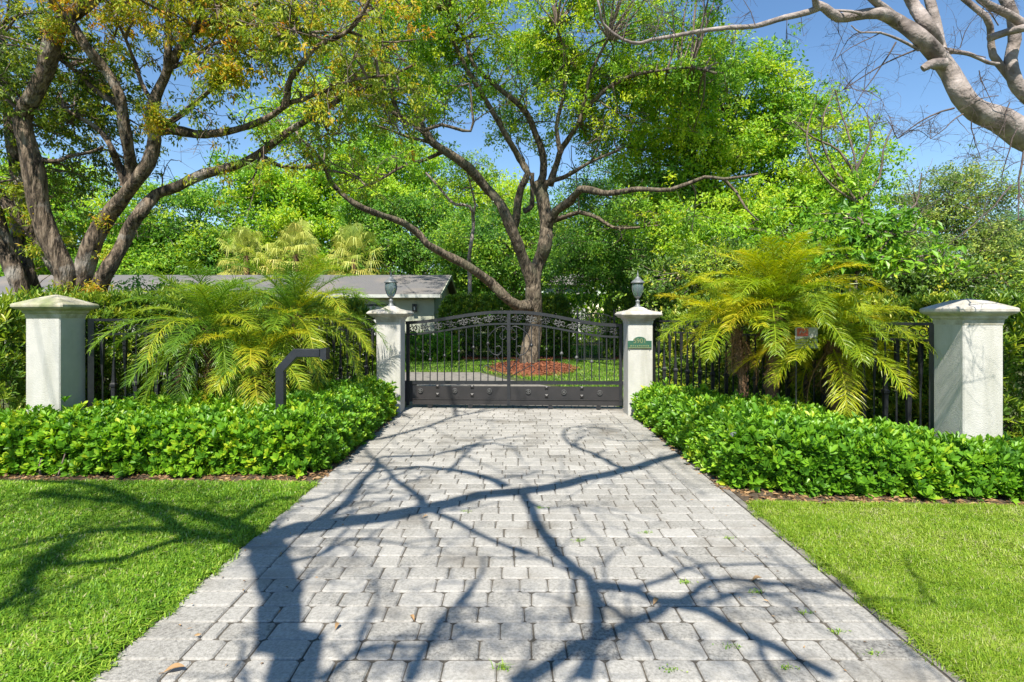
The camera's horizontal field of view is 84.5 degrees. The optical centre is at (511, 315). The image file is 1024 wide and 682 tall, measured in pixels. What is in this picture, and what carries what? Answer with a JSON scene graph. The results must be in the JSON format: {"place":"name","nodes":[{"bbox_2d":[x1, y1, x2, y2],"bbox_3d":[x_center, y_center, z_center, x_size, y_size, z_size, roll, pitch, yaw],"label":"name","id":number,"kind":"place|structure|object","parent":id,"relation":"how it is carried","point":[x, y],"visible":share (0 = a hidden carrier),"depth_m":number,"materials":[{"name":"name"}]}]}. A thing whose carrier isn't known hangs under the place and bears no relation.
{"place":"outdoors","nodes":[
{"label":"outdoors","id":0,"kind":"place"},
{"bbox_2d":[0,478,320,681],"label":"lawn grass","id":1,"kind":"structure","parent":0,"point":[95,575],"depth_m":4.01,"materials":[{"name":"green plant"}]},
{"bbox_2d":[145,372,616,406],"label":"driveway","id":2,"kind":"structure","parent":0,"point":[426,376],"depth_m":15.04,"materials":[{"name":"concrete"}]},
{"bbox_2d":[0,317,1022,669],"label":"ground","id":3,"kind":"structure","parent":0,"point":[4,405],"depth_m":17.89,"materials":[{"name":"green plant"}]},
{"bbox_2d":[10,295,98,413],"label":"fence pillar","id":4,"kind":"structure","parent":3,"relation":"on","point":[55,347],"depth_m":7.00,"materials":[{"name":"white paint"}]},
{"bbox_2d":[0,151,163,276],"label":"broadleaf tree","id":5,"kind":"object","parent":3,"relation":"on","point":[86,205],"visible":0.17,"depth_m":33.17,"materials":[{"name":"green plant"}]},
{"bbox_2d":[49,273,271,368],"bbox_3d":[-8.364,0.361,12.901,5.549,2.793,3.325,0,0,0],"label":"understory shrub","id":6,"kind":"object","parent":3,"relation":"on","point":[138,282],"visible":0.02,"depth_m":12.82,"materials":[{"name":"green plant"}]},
{"bbox_2d":[71,176,288,274],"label":"broadleaf tree","id":7,"kind":"object","parent":3,"relation":"on","point":[192,240],"visible":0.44,"depth_m":35.06,"materials":[{"name":"green plant"}]},
{"bbox_2d":[0,284,375,416],"bbox_3d":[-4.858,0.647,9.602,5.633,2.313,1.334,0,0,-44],"label":"tall hedge","id":8,"kind":"object","parent":3,"relation":"on","point":[105,301],"visible":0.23,"depth_m":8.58,"materials":[{"name":"green plant"}]},
{"bbox_2d":[0,0,445,392],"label":"multi stem tree","id":9,"kind":"object","parent":3,"relation":"on","point":[28,181],"visible":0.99,"depth_m":9.21,"materials":[{"name":"green plant"}]},
{"bbox_2d":[0,275,456,355],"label":"bungalow","id":10,"kind":"object","parent":3,"relation":"on","point":[426,294],"visible":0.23,"depth_m":25.53,"materials":[{"name":"grey"}]},
{"bbox_2d":[330,304,387,351],"bbox_3d":[-6.950,0.630,24.347,3.700,2.240,0.085,0,0,0],"label":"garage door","id":11,"kind":"structure","parent":10,"relation":"in","point":[371,305],"depth_m":24.33,"materials":[{"name":"grey"}]},
{"bbox_2d":[412,304,416,311],"bbox_3d":[-4.202,-0.332,24.262,0.170,0.340,0.185,0,0,0],"label":"wall sconce","id":12,"kind":"object","parent":10,"relation":"attached to","point":[414,307],"depth_m":24.30,"materials":[{"name":"black metal"}]},
{"bbox_2d":[216,225,284,274],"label":"fan palm","id":13,"kind":"object","parent":3,"relation":"on","point":[241,238],"visible":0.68,"depth_m":30.62,"materials":[{"name":"green plant"}]},
{"bbox_2d":[254,218,322,274],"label":"fan palm","id":14,"kind":"object","parent":3,"relation":"on","point":[296,231],"visible":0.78,"depth_m":29.64,"materials":[{"name":"green plant"}]},
{"bbox_2d":[202,147,404,274],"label":"broadleaf tree","id":15,"kind":"object","parent":3,"relation":"on","point":[277,211],"visible":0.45,"depth_m":36.50,"materials":[{"name":"green plant"}]},
{"bbox_2d":[270,231,415,273],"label":"distant tree","id":16,"kind":"object","parent":3,"relation":"on","point":[333,250],"depth_m":50.32,"materials":[{"name":"green plant"}]},
{"bbox_2d":[320,222,389,274],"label":"fan palm","id":17,"kind":"object","parent":3,"relation":"on","point":[353,238],"visible":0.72,"depth_m":31.72,"materials":[{"name":"green plant"}]},
{"bbox_2d":[366,306,413,413],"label":"gate pillar","id":18,"kind":"structure","parent":3,"relation":"on","point":[390,365],"depth_m":10.00,"materials":[{"name":"white paint"}]},
{"bbox_2d":[384,273,397,305],"bbox_3d":[-2.195,-0.490,10.215,0.250,0.670,0.250,0,0,0],"label":"lantern","id":19,"kind":"object","parent":18,"relation":"on","point":[390,282],"visible":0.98,"depth_m":10.15,"materials":[{"name":"grey metal"}]},
{"bbox_2d":[329,182,507,295],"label":"dense tree","id":20,"kind":"object","parent":3,"relation":"on","point":[400,253],"visible":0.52,"depth_m":32.92,"materials":[{"name":"green plant"}]},
{"bbox_2d":[306,119,535,273],"bbox_3d":[-5.417,-5.308,35.736,15.596,14.167,7.720,0,0,10],"label":"broadleaf tree","id":21,"kind":"object","parent":3,"relation":"on","point":[398,185],"visible":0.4,"depth_m":34.44,"materials":[{"name":"green plant"}]},
{"bbox_2d":[405,328,461,361],"bbox_3d":[-3.713,1.161,21.717,3.592,1.336,1.632,0,0,0],"label":"box shrub","id":22,"kind":"object","parent":3,"relation":"on","point":[426,345],"visible":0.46,"depth_m":21.26,"materials":[{"name":"green plant"}]},
{"bbox_2d":[419,147,505,356],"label":"slender tree","id":23,"kind":"object","parent":3,"relation":"on","point":[470,180],"visible":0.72,"depth_m":23.49,"materials":[{"name":"green plant"}]},
{"bbox_2d":[384,238,542,335],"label":"distant tree","id":24,"kind":"object","parent":3,"relation":"on","point":[480,292],"depth_m":45.84,"materials":[{"name":"green plant"}]},
{"bbox_2d":[435,291,574,357],"bbox_3d":[-0.298,0.380,23.609,5.951,2.892,1.869,0,0,0],"label":"clipped hedge","id":25,"kind":"object","parent":3,"relation":"on","point":[559,304],"visible":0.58,"depth_m":23.05,"materials":[{"name":"green plant"}]},
{"bbox_2d":[0,435,1022,505],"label":"planting bed","id":26,"kind":"object","parent":3,"relation":"on","point":[736,493],"depth_m":5.60,"materials":[{"name":"brown soil"}]},
{"bbox_2d":[0,374,400,478],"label":"hedge","id":27,"kind":"object","parent":26,"relation":"on","point":[334,422],"visible":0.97,"depth_m":6.22,"materials":[{"name":"green plant"}]},
{"bbox_2d":[85,259,319,409],"bbox_3d":[-4.171,0.513,7.864,2.680,2.486,2.735,0,0,0],"label":"date palm","id":28,"kind":"object","parent":26,"relation":"on","point":[214,314],"visible":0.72,"depth_m":7.40,"materials":[{"name":"green plant"}]},
{"bbox_2d":[87,318,375,406],"bbox_3d":[-3.985,0.895,8.865,4.334,1.710,0.099,0,0,-44],"label":"iron fence","id":29,"kind":"object","parent":26,"relation":"on","point":[91,334],"visible":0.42,"depth_m":7.75,"materials":[{"name":"black metal"}]},
{"bbox_2d":[175,307,319,408],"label":"date palm","id":30,"kind":"object","parent":26,"relation":"on","point":[259,386],"visible":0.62,"depth_m":7.50,"materials":[{"name":"green plant"}]},
{"bbox_2d":[192,243,389,395],"bbox_3d":[-3.344,0.334,8.553,2.986,2.850,2.806,0,0,0],"label":"date palm","id":31,"kind":"object","parent":26,"relation":"on","point":[290,288],"visible":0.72,"depth_m":8.34,"materials":[{"name":"green plant"}]},
{"bbox_2d":[275,347,329,409],"bbox_3d":[-2.512,1.068,6.750,0.612,1.364,0.140,0,0,0],"label":"bent post","id":32,"kind":"object","parent":26,"relation":"on","point":[288,361],"visible":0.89,"depth_m":6.70,"materials":[{"name":"black metal"}]},
{"bbox_2d":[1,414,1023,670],"bbox_3d":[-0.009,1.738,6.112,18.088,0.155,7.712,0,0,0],"label":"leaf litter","id":33,"kind":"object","parent":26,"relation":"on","point":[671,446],"visible":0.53,"depth_m":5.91,"materials":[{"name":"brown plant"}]},
{"bbox_2d":[655,260,822,397],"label":"date palm","id":34,"kind":"object","parent":26,"relation":"on","point":[737,344],"visible":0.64,"depth_m":7.83,"materials":[{"name":"green plant"}]},
{"bbox_2d":[674,228,894,400],"bbox_3d":[3.661,0.280,7.653,2.731,2.948,2.877,0,0,0],"label":"date palm","id":35,"kind":"object","parent":26,"relation":"on","point":[773,274],"visible":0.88,"depth_m":7.37,"materials":[{"name":"green plant"}]},
{"bbox_2d":[653,320,933,429],"bbox_3d":[3.690,0.915,8.275,0.097,1.670,4.314,0,0,-33],"label":"iron fence","id":36,"kind":"object","parent":26,"relation":"on","point":[885,391],"visible":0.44,"depth_m":7.52,"materials":[{"name":"black metal"}]},
{"bbox_2d":[795,327,817,408],"bbox_3d":[3.670,0.950,7.026,0.280,1.601,0.042,0,0,0],"label":"warning sign","id":37,"kind":"object","parent":26,"relation":"on","point":[807,332],"visible":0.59,"depth_m":7.02,"materials":[{"name":"white metal"}]},
{"bbox_2d":[630,377,1023,504],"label":"hedge","id":38,"kind":"object","parent":26,"relation":"on","point":[697,426],"visible":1,"depth_m":5.59,"materials":[{"name":"green plant"}]},
{"bbox_2d":[729,284,937,417],"bbox_3d":[4.172,0.694,7.338,2.332,2.142,2.352,0,0,0],"label":"date palm","id":39,"kind":"object","parent":26,"relation":"on","point":[836,367],"visible":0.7,"depth_m":6.99,"materials":[{"name":"green plant"}]},
{"bbox_2d":[417,187,608,331],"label":"dense tree","id":40,"kind":"object","parent":3,"relation":"on","point":[487,246],"visible":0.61,"depth_m":30.08,"materials":[{"name":"green plant"}]},
{"bbox_2d":[446,408,622,409],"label":"gate track","id":41,"kind":"structure","parent":3,"relation":"on","point":[538,408],"depth_m":10.44,"materials":[{"name":"metal"}]},
{"bbox_2d":[405,311,622,409],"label":"driveway gate","id":42,"kind":"structure","parent":41,"relation":"on","point":[470,396],"depth_m":10.44,"materials":[{"name":"black metal"}]},
{"bbox_2d":[307,345,794,395],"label":"lawn grass","id":43,"kind":"structure","parent":3,"relation":"on","point":[610,364],"depth_m":18.62,"materials":[{"name":"green plant"}]},
{"bbox_2d":[499,194,612,273],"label":"distant tree","id":44,"kind":"object","parent":3,"relation":"on","point":[558,229],"visible":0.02,"depth_m":50.90,"materials":[{"name":"green plant"}]},
{"bbox_2d":[543,274,588,338],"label":"neighbouring house","id":45,"kind":"structure","parent":3,"relation":"on","point":[550,290],"depth_m":41.00,"materials":[{"name":"grey"}]},
{"bbox_2d":[518,290,647,343],"bbox_3d":[4.263,0.095,34.580,8.221,3.456,2.039,0,0,0],"label":"clipped hedge","id":46,"kind":"object","parent":3,"relation":"on","point":[593,310],"visible":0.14,"depth_m":34.11,"materials":[{"name":"green plant"}]},
{"bbox_2d":[576,310,614,362],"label":"garden gate","id":47,"kind":"structure","parent":3,"relation":"on","point":[613,318],"depth_m":20.48,"materials":[{"name":"black metal"}]},
{"bbox_2d":[538,145,705,311],"bbox_3d":[5.840,-3.164,26.625,9.526,9.909,7.134,0,0,0],"label":"dense tree","id":48,"kind":"object","parent":3,"relation":"on","point":[611,276],"visible":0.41,"depth_m":25.55,"materials":[{"name":"green plant"}]},
{"bbox_2d":[615,307,661,415],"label":"gate pillar","id":49,"kind":"structure","parent":3,"relation":"on","point":[637,363],"depth_m":9.75,"materials":[{"name":"white paint"}]},
{"bbox_2d":[631,271,644,306],"bbox_3d":[2.225,-0.470,9.965,0.250,0.670,0.250,0,0,0],"label":"lantern","id":50,"kind":"object","parent":49,"relation":"on","point":[637,286],"visible":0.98,"depth_m":9.90,"materials":[{"name":"grey metal"}]},
{"bbox_2d":[628,337,651,349],"bbox_3d":[2.208,0.484,9.738,0.412,0.230,0.024,0,0,0],"label":"house number plaque","id":51,"kind":"object","parent":49,"relation":"attached to","point":[639,343],"visible":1,"depth_m":9.73,"materials":[{"name":"green metal"}]},
{"bbox_2d":[564,196,741,311],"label":"distant tree","id":52,"kind":"object","parent":3,"relation":"on","point":[625,251],"visible":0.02,"depth_m":42.86,"materials":[{"name":"green plant"}]},
{"bbox_2d":[601,289,820,359],"bbox_3d":[8.423,0.330,22.428,10.009,2.951,1.995,0,0,10],"label":"clipped hedge","id":53,"kind":"object","parent":3,"relation":"on","point":[623,301],"visible":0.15,"depth_m":22.66,"materials":[{"name":"green plant"}]},
{"bbox_2d":[458,355,1021,436],"bbox_3d":[0.014,1.668,15.052,24.226,0.408,17.339,0,0,0],"label":"mulch bed","id":54,"kind":"object","parent":3,"relation":"on","point":[550,367],"visible":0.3,"depth_m":17.90,"materials":[{"name":"brown soil"}]},
{"bbox_2d":[227,0,781,362],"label":"spreading tree","id":55,"kind":"object","parent":54,"relation":"on","point":[647,88],"visible":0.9,"depth_m":16.74,"materials":[{"name":"green plant"}]},
{"bbox_2d":[606,22,956,294],"bbox_3d":[8.251,-3.843,19.213,10.185,12.162,7.711,0,0,0],"label":"leafy tree","id":56,"kind":"object","parent":3,"relation":"on","point":[755,136],"visible":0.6,"depth_m":18.43,"materials":[{"name":"green plant"}]},
{"bbox_2d":[641,422,965,681],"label":"driveway edging","id":57,"kind":"object","parent":3,"relation":"on","point":[851,593],"visible":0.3,"depth_m":3.61,"materials":[{"name":"concrete"}]},
{"bbox_2d":[587,0,1023,291],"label":"bare tree","id":58,"kind":"object","parent":3,"relation":"on","point":[923,33],"visible":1,"depth_m":5.00,"materials":[{"name":"grey plant"}]},
{"bbox_2d":[612,218,1023,361],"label":"understory shrub","id":59,"kind":"object","parent":3,"relation":"on","point":[974,278],"visible":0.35,"depth_m":13.01,"materials":[{"name":"green plant"}]},
{"bbox_2d":[656,285,1008,429],"bbox_3d":[4.478,0.661,9.109,1.488,2.274,5.497,0,0,-32],"label":"tall hedge","id":60,"kind":"object","parent":3,"relation":"on","point":[917,302],"visible":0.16,"depth_m":7.99,"materials":[{"name":"green plant"}]},
{"bbox_2d":[785,69,950,243],"bbox_3d":[10.617,-2.992,17.046,5.318,8.637,1.807,0,0,0],"label":"twiggy tree","id":61,"kind":"object","parent":3,"relation":"on","point":[856,168],"visible":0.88,"depth_m":17.09,"materials":[{"name":"brown plant"}]},
{"bbox_2d":[772,197,975,292],"bbox_3d":[7.093,-0.330,11.484,3.411,4.168,2.156,0,0,15],"label":"broad leaved shrub","id":62,"kind":"object","parent":3,"relation":"on","point":[870,228],"visible":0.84,"depth_m":11.11,"materials":[{"name":"green plant"}]},
{"bbox_2d":[868,141,1023,293],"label":"olive tree","id":63,"kind":"object","parent":3,"relation":"on","point":[955,223],"visible":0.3,"depth_m":23.95,"materials":[{"name":"green plant"}]},
{"bbox_2d":[888,284,1023,442],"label":"tall hedge","id":64,"kind":"object","parent":3,"relation":"on","point":[1013,339],"visible":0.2,"depth_m":6.68,"materials":[{"name":"green plant"}]},
{"bbox_2d":[919,299,1019,443],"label":"fence pillar","id":65,"kind":"structure","parent":3,"relation":"on","point":[968,369],"depth_m":6.00,"materials":[{"name":"white paint"}]},
{"bbox_2d":[958,205,1023,258],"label":"tree","id":66,"kind":"object","parent":3,"relation":"on","point":[1020,215],"visible":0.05,"depth_m":49.31,"materials":[{"name":"green plant"}]},
{"bbox_2d":[0,0,1023,315],"label":"sky","id":67,"kind":"structure","parent":0,"point":[910,88],"materials":[{"name":"blue"}]},
{"bbox_2d":[87,407,952,681],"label":"driveway","id":68,"kind":"structure","parent":0,"point":[152,653],"depth_m":3.68,"materials":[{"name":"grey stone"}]},
{"bbox_2d":[159,663,183,673],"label":"fallen leaf","id":69,"kind":"object","parent":68,"relation":"on","point":[174,665],"visible":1,"depth_m":2.75,"materials":[{"name":"plant"}]},
{"bbox_2d":[488,658,516,671],"bbox_3d":[-0.049,1.713,2.776,0.151,0.058,0.091,0,0,21],"label":"weed tuft","id":70,"kind":"object","parent":68,"relation":"on","point":[503,665],"visible":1,"depth_m":2.76,"materials":[{"name":"green plant"}]},
{"bbox_2d":[659,664,687,672],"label":"weed tuft","id":71,"kind":"object","parent":68,"relation":"on","point":[669,668],"visible":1,"depth_m":2.75,"materials":[{"name":"green plant"}]},
{"bbox_2d":[678,578,698,583],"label":"weed tuft","id":72,"kind":"object","parent":68,"relation":"on","point":[686,581],"visible":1,"depth_m":3.66,"materials":[{"name":"green plant"}]},
{"bbox_2d":[712,641,743,648],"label":"weed tuft","id":73,"kind":"object","parent":68,"relation":"on","point":[731,646],"visible":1,"depth_m":2.95,"materials":[{"name":"green plant"}]},
{"bbox_2d":[774,663,799,669],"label":"weed tuft","id":74,"kind":"object","parent":68,"relation":"on","point":[787,666],"visible":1,"depth_m":2.77,"materials":[{"name":"green plant"}]},
{"bbox_2d":[827,628,850,634],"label":"weed tuft","id":75,"kind":"object","parent":68,"relation":"on","point":[832,630],"visible":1,"depth_m":3.09,"materials":[{"name":"green plant"}]},
{"bbox_2d":[744,498,1023,681],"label":"lawn grass","id":76,"kind":"structure","parent":0,"point":[944,583],"depth_m":3.85,"materials":[{"name":"green plant"}]}
]}

